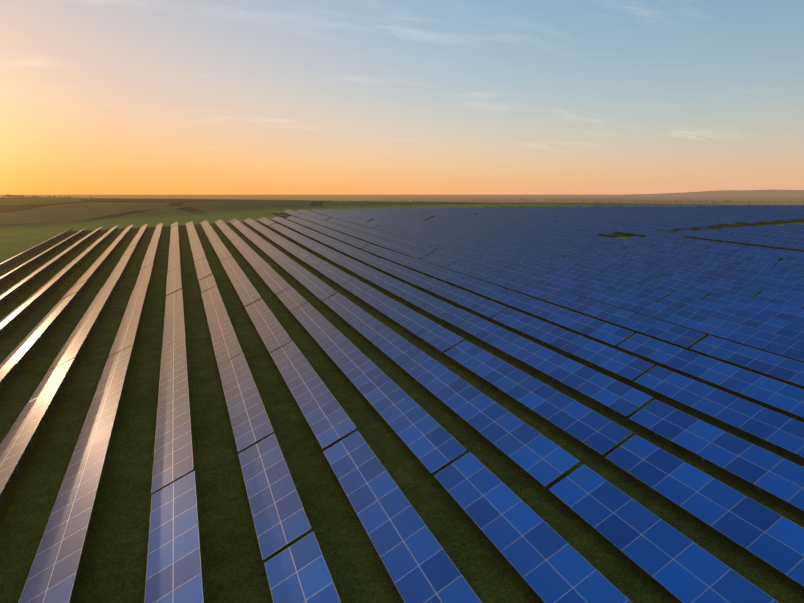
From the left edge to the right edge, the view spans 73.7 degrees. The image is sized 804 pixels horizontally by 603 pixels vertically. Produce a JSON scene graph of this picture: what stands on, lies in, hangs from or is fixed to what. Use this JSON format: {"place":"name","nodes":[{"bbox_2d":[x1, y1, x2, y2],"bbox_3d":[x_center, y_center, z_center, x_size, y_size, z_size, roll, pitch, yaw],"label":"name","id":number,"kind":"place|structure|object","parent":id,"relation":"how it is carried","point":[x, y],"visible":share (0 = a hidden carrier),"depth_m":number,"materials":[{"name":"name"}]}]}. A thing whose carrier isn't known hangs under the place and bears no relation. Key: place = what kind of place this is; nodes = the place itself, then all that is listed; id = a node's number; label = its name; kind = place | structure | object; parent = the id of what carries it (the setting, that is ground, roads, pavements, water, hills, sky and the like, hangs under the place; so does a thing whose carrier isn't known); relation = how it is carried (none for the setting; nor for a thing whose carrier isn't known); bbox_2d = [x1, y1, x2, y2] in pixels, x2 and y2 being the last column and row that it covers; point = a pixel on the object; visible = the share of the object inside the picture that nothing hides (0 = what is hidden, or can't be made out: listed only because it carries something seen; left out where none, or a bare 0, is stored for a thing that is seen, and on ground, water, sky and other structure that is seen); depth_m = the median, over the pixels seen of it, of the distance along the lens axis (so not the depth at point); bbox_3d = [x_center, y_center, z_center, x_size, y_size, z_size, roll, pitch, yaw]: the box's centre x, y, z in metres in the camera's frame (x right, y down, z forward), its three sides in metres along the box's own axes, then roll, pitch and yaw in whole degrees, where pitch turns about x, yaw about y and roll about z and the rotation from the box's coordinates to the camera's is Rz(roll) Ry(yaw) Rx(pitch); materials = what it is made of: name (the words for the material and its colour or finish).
{"place":"outdoors","nodes":[
{"label":"outdoors","id":0,"kind":"place"},
{"bbox_2d":[0,195,803,602],"bbox_3d":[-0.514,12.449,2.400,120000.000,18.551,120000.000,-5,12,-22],"label":"ground","id":1,"kind":"structure","parent":0,"point":[112,567],"depth_m":31.62,"materials":[{"name":"green plant"}]},
{"bbox_2d":[0,211,802,556],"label":"support posts","id":2,"kind":"object","parent":1,"relation":"on","point":[208,275],"visible":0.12,"depth_m":71.56,"materials":[{"name":"silver metal"}]},
{"bbox_2d":[0,205,803,602],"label":"solar array","id":3,"kind":"object","parent":2,"relation":"on","point":[530,247],"visible":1,"depth_m":33.60,"materials":[{"name":"blue glass"}]},
{"bbox_2d":[3,194,803,203],"bbox_3d":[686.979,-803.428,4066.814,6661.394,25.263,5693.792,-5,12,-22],"label":"tree","id":4,"kind":"object","parent":1,"relation":"on","point":[595,201],"visible":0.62,"depth_m":1319.54,"materials":[{"name":"green plant"}]},
{"bbox_2d":[0,0,803,194],"label":"sky","id":5,"kind":"structure","parent":0,"point":[98,97],"materials":[{"name":"blue"}]},
{"bbox_2d":[624,190,803,194],"bbox_3d":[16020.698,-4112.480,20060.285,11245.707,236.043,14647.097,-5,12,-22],"label":"distant hill","id":6,"kind":"structure","parent":0,"point":[760,192],"depth_m":20305.52,"materials":[{"name":"brown"}]}
]}

